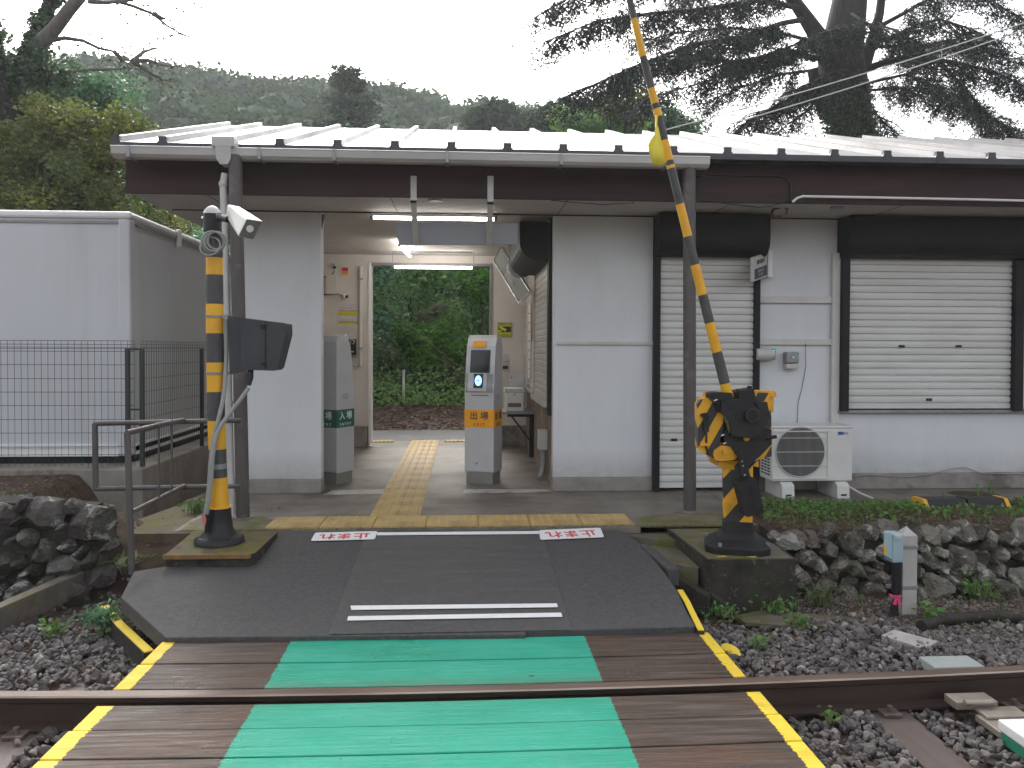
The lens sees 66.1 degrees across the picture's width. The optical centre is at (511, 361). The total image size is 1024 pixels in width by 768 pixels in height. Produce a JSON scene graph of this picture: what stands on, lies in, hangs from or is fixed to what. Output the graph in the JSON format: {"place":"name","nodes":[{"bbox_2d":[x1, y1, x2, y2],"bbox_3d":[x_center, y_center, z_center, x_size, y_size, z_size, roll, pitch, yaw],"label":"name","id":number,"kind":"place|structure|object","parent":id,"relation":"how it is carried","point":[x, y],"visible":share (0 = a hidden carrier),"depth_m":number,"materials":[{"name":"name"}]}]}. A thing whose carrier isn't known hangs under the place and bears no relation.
{"place":"outdoors","nodes":[
{"label":"outdoors","id":0,"kind":"place"},
{"bbox_2d":[121,531,694,645],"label":"asphalt path","id":1,"kind":"structure","parent":0,"point":[289,585],"depth_m":4.76,"materials":[{"name":"asphalt"}]},
{"bbox_2d":[163,530,276,566],"bbox_3d":[-2.037,1.349,5.545,0.630,0.174,0.728,0,1,-4],"label":"pole pad","id":2,"kind":"object","parent":1,"relation":"on","point":[251,549],"visible":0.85,"depth_m":5.26,"materials":[{"name":"concrete"}]},
{"bbox_2d":[194,205,249,547],"bbox_3d":[-2.038,0.088,5.511,0.362,2.354,0.336,0,1,-24],"label":"signal pole","id":3,"kind":"object","parent":2,"relation":"on","point":[220,531],"visible":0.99,"depth_m":5.45,"materials":[{"name":"black metal"}]},
{"bbox_2d":[216,205,261,238],"bbox_3d":[-1.808,-0.927,5.205,0.132,0.287,0.604,-1,1,-36],"label":"track camera","id":4,"kind":"object","parent":3,"relation":"attached to","point":[244,223],"visible":1,"depth_m":5.06,"materials":[{"name":"grey plastic"}]},
{"bbox_2d":[228,316,292,385],"bbox_3d":[-1.770,-0.077,5.521,0.403,0.485,0.238,0,1,-4],"label":"railway crossing signal light","id":5,"kind":"object","parent":3,"relation":"on","point":[255,344],"visible":1,"depth_m":5.43,"materials":[{"name":"paint"}]},
{"bbox_2d":[311,531,376,540],"bbox_3d":[-1.236,1.286,5.814,0.464,0.021,0.179,0,1,-6],"label":"stop plate","id":6,"kind":"object","parent":1,"relation":"on","point":[329,536],"visible":1,"depth_m":5.80,"materials":[{"name":"white"}]},
{"bbox_2d":[329,534,571,633],"bbox_3d":[-0.380,1.382,5.076,1.320,0.151,1.590,0,1,-4],"label":"asphalt patch","id":7,"kind":"object","parent":1,"relation":"on","point":[452,569],"visible":1,"depth_m":4.95,"materials":[{"name":"asphalt"}]},
{"bbox_2d":[347,613,561,620],"bbox_3d":[-0.320,1.445,4.466,1.214,0.007,0.056,0,1,-4],"label":"white stripe","id":8,"kind":"object","parent":7,"relation":"on","point":[454,616],"visible":1,"depth_m":4.46,"materials":[{"name":"paint"}]},
{"bbox_2d":[351,603,557,609],"bbox_3d":[-0.338,1.430,4.599,1.211,0.008,0.057,0,1,-3],"label":"white stripe","id":9,"kind":"object","parent":7,"relation":"on","point":[386,607],"visible":1,"depth_m":4.60,"materials":[{"name":"paint"}]},
{"bbox_2d":[377,531,538,534],"bbox_3d":[-0.403,1.284,5.900,1.219,0.008,0.063,0,1,-3],"label":"white stripe","id":10,"kind":"object","parent":7,"relation":"on","point":[457,533],"visible":1,"depth_m":5.90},
{"bbox_2d":[539,528,603,539],"bbox_3d":[0.444,1.290,5.913,0.505,0.026,0.213,0,1,-8],"label":"stop plate","id":11,"kind":"object","parent":1,"relation":"on","point":[571,533],"visible":1,"depth_m":5.91,"materials":[{"name":"white"}]},
{"bbox_2d":[641,545,678,585],"bbox_3d":[1.018,1.405,5.454,0.080,0.162,0.473,0,1,-14],"label":"kerb stone","id":12,"kind":"object","parent":1,"relation":"on","point":[670,569],"visible":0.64,"depth_m":5.31,"materials":[{"name":"concrete"}]},
{"bbox_2d":[677,590,704,634],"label":"painted kerb","id":13,"kind":"structure","parent":1,"relation":"attached to","point":[691,613],"depth_m":4.56,"materials":[{"name":"yellow paint"}]},
{"bbox_2d":[373,430,464,440],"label":"road","id":14,"kind":"structure","parent":0,"point":[411,435],"depth_m":12.51,"materials":[{"name":"concrete"}]},
{"bbox_2d":[0,291,1023,767],"bbox_3d":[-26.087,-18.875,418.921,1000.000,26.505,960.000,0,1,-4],"label":"ground","id":15,"kind":"structure","parent":0,"point":[78,487],"depth_m":5.86,"materials":[{"name":"soil"}]},
{"bbox_2d":[0,571,84,632],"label":"drain beam","id":16,"kind":"structure","parent":15,"relation":"on","point":[25,606],"depth_m":5.03,"materials":[{"name":"concrete"}]},
{"bbox_2d":[0,683,91,767],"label":"sleeper","id":17,"kind":"object","parent":15,"relation":"on","point":[9,747],"visible":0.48,"depth_m":3.45,"materials":[{"name":"grey wood"}]},
{"bbox_2d":[0,493,122,606],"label":"stone wall","id":18,"kind":"structure","parent":15,"relation":"on","point":[43,539],"depth_m":5.46,"materials":[{"name":"stone"}]},
{"bbox_2d":[10,557,148,655],"bbox_3d":[-3.366,1.497,4.979,2.721,0.403,1.123,0,1,-4],"label":"verge grit","id":19,"kind":"object","parent":15,"relation":"on","point":[110,594],"visible":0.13,"depth_m":5.15,"materials":[{"name":"gravel"}]},
{"bbox_2d":[11,54,150,167],"bbox_3d":[-9.681,-2.851,16.350,4.275,7.033,2.736,0,1,-4],"label":"broadleaf tree","id":20,"kind":"object","parent":15,"relation":"on","point":[89,90],"visible":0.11,"depth_m":16.11,"materials":[{"name":"green plant"}]},
{"bbox_2d":[0,89,201,238],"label":"broadleaf tree","id":21,"kind":"object","parent":15,"relation":"on","point":[81,141],"visible":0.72,"depth_m":11.82,"materials":[{"name":"green plant"}]},
{"bbox_2d":[0,436,208,518],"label":"container slab","id":22,"kind":"structure","parent":15,"relation":"on","point":[190,463],"depth_m":7.68,"materials":[{"name":"concrete"}]},
{"bbox_2d":[0,340,207,466],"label":"fence","id":23,"kind":"object","parent":22,"relation":"on","point":[142,391],"visible":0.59,"depth_m":7.47,"materials":[{"name":"metal"}]},
{"bbox_2d":[0,210,230,463],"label":"storage container","id":24,"kind":"object","parent":22,"relation":"on","point":[117,277],"visible":0.63,"depth_m":7.75,"materials":[{"name":"metal"}]},
{"bbox_2d":[0,0,219,196],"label":"ivy tree","id":25,"kind":"object","parent":15,"relation":"on","point":[26,67],"visible":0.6,"depth_m":13.35,"materials":[{"name":"green plant"}]},
{"bbox_2d":[100,605,153,664],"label":"painted kerb","id":26,"kind":"structure","parent":15,"relation":"on","point":[134,645],"depth_m":4.47,"materials":[{"name":"yellow paint"}]},
{"bbox_2d":[124,418,185,574],"bbox_3d":[-2.517,0.909,5.596,0.069,0.961,0.893,0,1,-1],"label":"pipe railing","id":27,"kind":"object","parent":15,"relation":"on","point":[130,511],"visible":0.96,"depth_m":5.17,"materials":[{"name":"metal"}]},
{"bbox_2d":[92,418,240,490],"bbox_3d":[-2.657,0.713,6.060,1.117,0.563,0.044,0,1,-4],"label":"pipe railing","id":28,"kind":"object","parent":27,"relation":"attached to","point":[95,464],"visible":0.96,"depth_m":6.03,"materials":[{"name":"metal"}]},
{"bbox_2d":[134,504,280,543],"bbox_3d":[-2.375,1.412,6.531,1.320,0.292,1.320,0,1,-4],"label":"mossy apron","id":29,"kind":"object","parent":15,"relation":"on","point":[158,532],"visible":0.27,"depth_m":6.08,"materials":[{"name":"concrete"}]},
{"bbox_2d":[190,226,488,357],"bbox_3d":[-2.685,-3.385,27.086,26.256,6.849,13.757,0,1,-4],"label":"slope thicket","id":30,"kind":"object","parent":15,"relation":"on","point":[200,233],"visible":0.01,"depth_m":21.80,"materials":[{"name":"green plant"}]},
{"bbox_2d":[303,62,393,128],"bbox_3d":[-7.656,-10.391,37.550,6.083,7.619,6.227,0,1,-4],"label":"conifer","id":31,"kind":"object","parent":15,"relation":"on","point":[345,77],"visible":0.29,"depth_m":36.92,"materials":[{"name":"green plant"}]},
{"bbox_2d":[44,50,713,135],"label":"hillside wood","id":32,"kind":"object","parent":15,"relation":"on","point":[223,107],"visible":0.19,"depth_m":63.76,"materials":[{"name":"green plant"}]},
{"bbox_2d":[346,123,413,382],"bbox_3d":[-4.151,-2.169,17.355,4.161,5.783,4.363,0,1,-4],"label":"tree","id":33,"kind":"object","parent":15,"relation":"on","point":[388,272],"visible":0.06,"depth_m":16.76,"materials":[{"name":"green plant"}]},
{"bbox_2d":[373,331,407,397],"bbox_3d":[-2.953,0.094,16.066,1.645,1.448,1.398,0,1,-4],"label":"shrub","id":34,"kind":"object","parent":15,"relation":"on","point":[387,353],"visible":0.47,"depth_m":15.89,"materials":[{"name":"green plant"}]},
{"bbox_2d":[373,395,464,429],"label":"fallen leaves","id":35,"kind":"object","parent":15,"relation":"on","point":[422,422],"visible":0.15,"depth_m":14.28,"materials":[{"name":"brown plant"}]},
{"bbox_2d":[373,357,465,406],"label":"bank undergrowth","id":36,"kind":"object","parent":15,"relation":"on","point":[433,392],"visible":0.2,"depth_m":15.62,"materials":[{"name":"green plant"}]},
{"bbox_2d":[385,314,467,396],"bbox_3d":[-1.647,-0.097,16.316,1.984,1.821,1.343,0,1,-4],"label":"shrub","id":37,"kind":"object","parent":15,"relation":"on","point":[413,343],"visible":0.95,"depth_m":16.11,"materials":[{"name":"green plant"}]},
{"bbox_2d":[32,632,825,767],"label":"crossing deck","id":38,"kind":"structure","parent":15,"relation":"on","point":[737,730],"depth_m":3.37,"materials":[{"name":"wood"}]},
{"bbox_2d":[393,354,465,393],"bbox_3d":[-1.535,0.155,16.757,1.959,1.299,1.514,0,1,-4],"label":"shrub","id":39,"kind":"object","parent":15,"relation":"on","point":[440,371],"visible":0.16,"depth_m":16.43,"materials":[{"name":"green plant"}]},
{"bbox_2d":[373,267,488,339],"bbox_3d":[-2.092,-2.497,19.027,5.547,5.808,4.283,0,1,-4],"label":"tree","id":40,"kind":"object","parent":15,"relation":"on","point":[424,284],"visible":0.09,"depth_m":18.51,"materials":[{"name":"green plant"}]},
{"bbox_2d":[413,301,449,379],"bbox_3d":[-1.681,-0.265,17.028,0.924,2.089,0.882,0,1,-4],"label":"shrub","id":41,"kind":"object","parent":15,"relation":"on","point":[433,312],"visible":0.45,"depth_m":16.82,"materials":[{"name":"green plant"}]},
{"bbox_2d":[451,296,488,343],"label":"shrub","id":42,"kind":"object","parent":15,"relation":"on","point":[465,325],"visible":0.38,"depth_m":17.25,"materials":[{"name":"green plant"}]},
{"bbox_2d":[454,268,488,334],"bbox_3d":[-0.585,-0.727,17.202,1.386,3.004,1.708,0,1,-4],"label":"tree","id":43,"kind":"object","parent":15,"relation":"on","point":[475,287],"visible":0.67,"depth_m":16.90,"materials":[{"name":"green plant"}]},
{"bbox_2d":[458,96,536,131],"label":"tree","id":44,"kind":"object","parent":15,"relation":"on","point":[504,114],"visible":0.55,"depth_m":40.69,"materials":[{"name":"green plant"}]},
{"bbox_2d":[0,611,1023,767],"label":"ballast","id":45,"kind":"structure","parent":15,"relation":"on","point":[993,750],"depth_m":4.28,"materials":[{"name":"gravel"}]},
{"bbox_2d":[65,597,125,636],"bbox_3d":[-2.485,1.543,4.747,0.278,0.159,0.355,1,1,22],"label":"weed","id":46,"kind":"object","parent":45,"relation":"on","point":[104,614],"visible":0.95,"depth_m":4.73,"materials":[{"name":"green plant"}]},
{"bbox_2d":[881,630,936,649],"bbox_3d":[2.328,1.645,4.617,0.116,0.075,0.276,0,1,-35],"label":"concrete fragment","id":47,"kind":"object","parent":45,"relation":"on","point":[908,639],"visible":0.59,"depth_m":4.61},
{"bbox_2d":[919,656,984,669],"bbox_3d":[2.356,1.630,4.220,0.276,0.050,0.153,0,1,-4],"label":"concrete fragment","id":48,"kind":"object","parent":45,"relation":"on","point":[939,662],"visible":0.67,"depth_m":4.20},
{"bbox_2d":[998,719,1023,758],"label":"track sensor","id":49,"kind":"object","parent":45,"relation":"on","point":[1012,733],"visible":0.98,"depth_m":3.37,"materials":[{"name":"white plastic"}]},
{"bbox_2d":[0,665,1023,732],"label":"rail","id":50,"kind":"object","parent":15,"relation":"on","point":[64,711],"visible":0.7,"depth_m":3.66,"materials":[{"name":"metal"}]},
{"bbox_2d":[944,692,1023,737],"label":"sensor bracket","id":51,"kind":"object","parent":50,"relation":"attached to","point":[988,710],"visible":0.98,"depth_m":3.65,"materials":[{"name":"concrete"}]},
{"bbox_2d":[520,94,578,132],"bbox_3d":[2.567,-8.602,38.013,4.368,8.652,2.965,0,1,-4],"label":"tree","id":52,"kind":"object","parent":15,"relation":"on","point":[531,121],"visible":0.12,"depth_m":37.49,"materials":[{"name":"green plant"}]},
{"bbox_2d":[545,103,651,133],"bbox_3d":[2.650,-4.564,24.163,3.256,7.104,2.292,0,1,-4],"label":"tree","id":53,"kind":"object","parent":15,"relation":"on","point":[599,126],"visible":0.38,"depth_m":23.81,"materials":[{"name":"green plant"}]},
{"bbox_2d":[590,87,654,133],"bbox_3d":[3.164,-4.150,22.080,1.729,7.619,1.867,1,1,40],"label":"tree","id":54,"kind":"object","parent":15,"relation":"on","point":[614,113],"visible":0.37,"depth_m":21.99,"materials":[{"name":"green plant"}]},
{"bbox_2d":[628,534,698,584],"bbox_3d":[1.067,1.512,5.720,0.350,0.345,0.830,0,1,-4],"label":"mossy step","id":55,"kind":"object","parent":15,"relation":"on","point":[667,548],"visible":0.37,"depth_m":5.74,"materials":[{"name":"concrete"}]},
{"bbox_2d":[646,101,703,134],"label":"tree","id":56,"kind":"object","parent":15,"relation":"on","point":[668,122],"visible":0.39,"depth_m":25.93,"materials":[{"name":"green plant"}]},
{"bbox_2d":[674,574,709,618],"bbox_3d":[1.195,1.555,5.243,0.240,0.269,0.075,1,1,30],"label":"kerb stone","id":57,"kind":"object","parent":15,"relation":"on","point":[698,597],"visible":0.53,"depth_m":5.19,"materials":[{"name":"concrete"}]},
{"bbox_2d":[667,528,795,616],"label":"barrier block","id":58,"kind":"structure","parent":15,"relation":"on","point":[740,582],"depth_m":5.23,"materials":[{"name":"concrete"}]},
{"bbox_2d":[626,0,776,556],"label":"crossing barrier","id":59,"kind":"object","parent":58,"relation":"on","point":[734,436],"visible":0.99,"depth_m":5.30,"materials":[{"name":"black metal"}]},
{"bbox_2d":[648,115,665,165],"bbox_3d":[0.961,-1.471,5.201,0.077,0.346,0.115,1,1,40],"label":"warning flag","id":60,"kind":"object","parent":59,"relation":"attached to","point":[656,152],"visible":1,"depth_m":5.20,"materials":[{"name":"plastic"}]},
{"bbox_2d":[501,0,1023,139],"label":"cedar tree","id":61,"kind":"object","parent":15,"relation":"on","point":[838,47],"visible":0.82,"depth_m":18.63,"materials":[{"name":"green plant"}]},
{"bbox_2d":[734,610,878,629],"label":"verge path","id":62,"kind":"structure","parent":15,"relation":"on","point":[767,618],"depth_m":5.04,"materials":[{"name":"soil"}]},
{"bbox_2d":[797,573,854,611],"bbox_3d":[2.088,1.572,5.351,0.377,0.209,0.351,0,1,-29],"label":"weed","id":63,"kind":"object","parent":15,"relation":"on","point":[822,597],"visible":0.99,"depth_m":5.34,"materials":[{"name":"green plant"}]},
{"bbox_2d":[695,593,1023,642],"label":"fallen leaves","id":64,"kind":"object","parent":15,"relation":"on","point":[921,602],"visible":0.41,"depth_m":5.35,"materials":[{"name":"brown plant"}]},
{"bbox_2d":[710,592,1023,654],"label":"verge grit","id":65,"kind":"object","parent":15,"relation":"on","point":[955,601],"visible":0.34,"depth_m":5.33,"materials":[{"name":"stone"}]},
{"bbox_2d":[759,517,1023,598],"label":"stone wall","id":66,"kind":"structure","parent":15,"relation":"on","point":[944,560],"depth_m":5.72,"materials":[{"name":"stone"}]},
{"bbox_2d":[753,508,1021,591],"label":"fallen leaves","id":67,"kind":"object","parent":66,"relation":"on","point":[789,523],"visible":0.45,"depth_m":6.19,"materials":[{"name":"brown plant"}]},
{"bbox_2d":[759,495,1023,523],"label":"ground cover","id":68,"kind":"object","parent":15,"relation":"on","point":[830,506],"visible":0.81,"depth_m":6.43,"materials":[{"name":"green plant"}]},
{"bbox_2d":[761,499,1023,542],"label":"bank grass","id":69,"kind":"structure","parent":15,"relation":"on","point":[914,510],"depth_m":6.19,"materials":[{"name":"green plant"}]},
{"bbox_2d":[819,666,972,767],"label":"sleeper","id":70,"kind":"object","parent":15,"relation":"on","point":[924,746],"visible":0.52,"depth_m":3.49,"materials":[{"name":"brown wood"}]},
{"bbox_2d":[885,526,918,615],"bbox_3d":[2.568,1.403,5.214,0.194,0.631,0.110,0,1,-4],"label":"marker post","id":71,"kind":"object","parent":15,"relation":"on","point":[908,598],"visible":0.59,"depth_m":5.17,"materials":[{"name":"concrete"}]},
{"bbox_2d":[882,531,902,616],"bbox_3d":[2.471,1.381,5.151,0.164,0.565,0.135,0,1,-4],"label":"cable box","id":72,"kind":"object","parent":71,"relation":"attached to","point":[893,548],"visible":0.99,"depth_m":5.11,"materials":[{"name":"blue plastic"}]},
{"bbox_2d":[910,496,966,508],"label":"cable ramp","id":73,"kind":"structure","parent":15,"relation":"on","point":[950,501],"depth_m":6.67,"materials":[{"name":"black rubber"}]},
{"bbox_2d":[916,610,1023,631],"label":"ground pipe","id":74,"kind":"object","parent":15,"relation":"on","point":[930,622],"visible":0.94,"depth_m":5.01,"materials":[{"name":"metal"}]},
{"bbox_2d":[956,495,1010,507],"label":"cable ramp","id":75,"kind":"structure","parent":15,"relation":"on","point":[988,500],"depth_m":6.70,"materials":[{"name":"black rubber"}]},
{"bbox_2d":[954,570,1015,602],"bbox_3d":[3.295,1.589,5.565,0.395,0.200,0.599,0,1,5],"label":"weed","id":76,"kind":"object","parent":15,"relation":"on","point":[973,586],"visible":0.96,"depth_m":5.56,"materials":[{"name":"green plant"}]},
{"bbox_2d":[0,0,1023,139],"label":"sky","id":77,"kind":"structure","parent":0,"point":[456,47],"materials":[{"name":"white"}]},
{"bbox_2d":[173,441,1023,532],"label":"station floor","id":78,"kind":"structure","parent":0,"point":[376,464],"depth_m":7.29,"materials":[{"name":"concrete"}]},
{"bbox_2d":[180,516,272,530],"bbox_3d":[-2.206,1.263,6.163,0.610,0.003,0.470,0,1,-4],"label":"moss patch","id":79,"kind":"object","parent":78,"relation":"on","point":[258,523],"visible":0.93,"depth_m":6.11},
{"bbox_2d":[228,154,250,519],"bbox_3d":[-2.181,-0.182,6.299,0.172,2.914,0.122,-1,1,-41],"label":"eave post","id":80,"kind":"object","parent":78,"relation":"on","point":[235,171],"visible":0.73,"depth_m":6.26,"materials":[{"name":"metal"}]},
{"bbox_2d":[265,516,326,528],"bbox_3d":[-1.688,1.257,6.168,0.400,0.017,0.379,0,1,-4],"label":"blister tile","id":81,"kind":"object","parent":78,"relation":"on","point":[313,522],"visible":1,"depth_m":6.12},
{"bbox_2d":[324,335,353,484],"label":"ticket gate","id":82,"kind":"structure","parent":78,"relation":"on","point":[338,421],"depth_m":7.91,"materials":[{"name":"grey metal"}]},
{"bbox_2d":[319,516,376,528],"bbox_3d":[-1.283,1.258,6.193,0.400,0.017,0.379,0,1,-4],"label":"blister tile","id":83,"kind":"object","parent":78,"relation":"on","point":[348,522],"visible":1,"depth_m":6.15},
{"bbox_2d":[370,505,421,516],"bbox_3d":[-0.966,1.252,6.609,0.404,0.018,0.397,0,1,-4],"label":"guide tile","id":84,"kind":"object","parent":78,"relation":"on","point":[397,510],"visible":0.99,"depth_m":6.58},
{"bbox_2d":[373,515,426,527],"bbox_3d":[-0.878,1.259,6.218,0.400,0.017,0.379,0,1,-4],"label":"blister tile","id":85,"kind":"object","parent":78,"relation":"on","point":[414,521],"visible":1,"depth_m":6.17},
{"bbox_2d":[376,496,424,505],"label":"guide tile","id":86,"kind":"object","parent":78,"relation":"on","point":[401,501],"visible":0.98,"depth_m":7.00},
{"bbox_2d":[324,489,549,494],"bbox_3d":[-0.695,1.241,7.554,2.160,0.001,0.280,0,1,-4],"label":"screed patch","id":87,"kind":"object","parent":78,"relation":"on","point":[380,491],"visible":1,"depth_m":7.54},
{"bbox_2d":[426,515,477,526],"bbox_3d":[-0.473,1.260,6.243,0.400,0.017,0.379,0,1,-4],"label":"blister tile","id":88,"kind":"object","parent":78,"relation":"on","point":[452,520],"visible":1,"depth_m":6.20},
{"bbox_2d":[465,335,501,484],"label":"ticket gate","id":89,"kind":"structure","parent":78,"relation":"on","point":[483,422],"depth_m":7.97,"materials":[{"name":"grey metal"}]},
{"bbox_2d":[478,514,529,526],"bbox_3d":[-0.069,1.261,6.269,0.400,0.017,0.379,0,1,-4],"label":"blister tile","id":90,"kind":"object","parent":78,"relation":"on","point":[514,520],"visible":1,"depth_m":6.22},
{"bbox_2d":[527,514,581,525],"bbox_3d":[0.336,1.262,6.294,0.400,0.017,0.379,0,1,-4],"label":"blister tile","id":91,"kind":"object","parent":78,"relation":"on","point":[554,519],"visible":1,"depth_m":6.25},
{"bbox_2d":[109,122,1023,514],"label":"station building","id":92,"kind":"structure","parent":78,"relation":"on","point":[887,300],"depth_m":7.59,"materials":[{"name":"white paint"}]},
{"bbox_2d":[338,304,357,332],"bbox_3d":[-2.255,-0.595,10.815,0.271,0.398,0.004,0,1,-4],"label":"notice","id":93,"kind":"object","parent":92,"relation":"attached to","point":[348,318],"visible":1,"depth_m":10.81,"materials":[{"name":"paper"}]},
{"bbox_2d":[392,251,473,268],"bbox_3d":[-1.042,-1.349,10.433,1.087,0.233,0.037,0,1,-4],"label":"tube lamp","id":94,"kind":"object","parent":92,"relation":"attached to","point":[433,267],"visible":1,"depth_m":10.42,"materials":[{"name":"white"}]},
{"bbox_2d":[370,214,497,220],"bbox_3d":[-0.749,-1.388,7.565,1.221,0.055,0.037,0,1,-4],"label":"tube lamp","id":95,"kind":"object","parent":92,"relation":"attached to","point":[432,217],"visible":1,"depth_m":7.55,"materials":[{"name":"white"}]},
{"bbox_2d":[394,176,517,245],"bbox_3d":[-0.486,-1.304,6.844,1.103,0.549,0.395,0,1,-4],"label":"hanging sign","id":96,"kind":"object","parent":92,"relation":"hanging from","point":[417,233],"visible":1,"depth_m":7.00,"materials":[{"name":"grey"}]},
{"bbox_2d":[493,246,531,302],"bbox_3d":[-0.021,-1.064,9.495,0.156,0.763,0.910,0,1,-24],"label":"tilted board","id":97,"kind":"object","parent":92,"relation":"attached to","point":[520,289],"visible":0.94,"depth_m":9.40,"materials":[{"name":"silver metal"}]},
{"bbox_2d":[502,408,533,456],"bbox_3d":[0.055,0.897,10.015,0.410,0.577,0.550,0,1,-4],"label":"wall shelf","id":98,"kind":"object","parent":92,"relation":"attached to","point":[527,412],"depth_m":9.81,"materials":[{"name":"grey metal"}]},
{"bbox_2d":[504,387,523,410],"bbox_3d":[0.025,0.468,9.896,0.244,0.282,0.250,0,1,-4],"label":"collection box","id":99,"kind":"object","parent":98,"relation":"on","point":[514,396],"visible":1,"depth_m":9.78,"materials":[{"name":"white metal"}]},
{"bbox_2d":[524,275,546,406],"bbox_3d":[0.264,-0.328,9.395,0.095,1.510,3.130,0,1,-4],"label":"counter window frame","id":100,"kind":"structure","parent":92,"relation":"in","point":[533,395],"depth_m":9.29,"materials":[{"name":"grey metal"}]},
{"bbox_2d":[537,429,547,479],"bbox_3d":[0.312,0.977,8.278,0.111,0.520,0.192,0,1,-4],"label":"junction box","id":101,"kind":"object","parent":92,"relation":"attached to","point":[542,440],"visible":1,"depth_m":8.21,"materials":[{"name":"grey plastic"}]},
{"bbox_2d":[750,250,772,281],"bbox_3d":[2.368,-0.914,7.496,0.074,0.328,0.430,1,1,44],"label":"projecting sign","id":102,"kind":"object","parent":92,"relation":"attached to","point":[761,266],"visible":0.99,"depth_m":7.48,"materials":[{"name":"grey plastic"}]},
{"bbox_2d":[576,513,633,525],"bbox_3d":[0.741,1.263,6.319,0.400,0.017,0.379,0,1,-4],"label":"blister tile","id":103,"kind":"object","parent":78,"relation":"on","point":[602,519],"visible":1,"depth_m":6.28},
{"bbox_2d":[682,167,696,513],"bbox_3d":[1.488,-0.202,6.580,0.122,2.952,0.178,1,1,31],"label":"eave post","id":104,"kind":"object","parent":78,"relation":"on","point":[689,363],"visible":0.88,"depth_m":6.54,"materials":[{"name":"metal"}]},
{"bbox_2d":[636,512,756,525],"bbox_3d":[1.434,1.272,6.400,0.975,0.003,0.490,0,1,-4],"label":"moss patch","id":105,"kind":"object","parent":78,"relation":"on","point":[674,518],"visible":0.81,"depth_m":6.34,"materials":[{"name":"plant"}]},
{"bbox_2d":[760,423,872,498],"bbox_3d":[2.834,0.926,7.395,0.888,0.669,0.546,0,1,-4],"label":"air conditioner","id":106,"kind":"object","parent":78,"relation":"on","point":[820,454],"visible":0.97,"depth_m":7.30,"materials":[{"name":"metal"}]},
{"bbox_2d":[666,23,1023,129],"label":"overhead wire","id":107,"kind":"object","parent":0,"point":[842,79],"visible":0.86,"depth_m":13.28,"materials":[{"name":"grey metal"}]},
{"bbox_2d":[695,29,1023,133],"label":"overhead wire","id":108,"kind":"object","parent":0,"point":[859,84],"visible":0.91,"depth_m":13.30,"materials":[{"name":"grey metal"}]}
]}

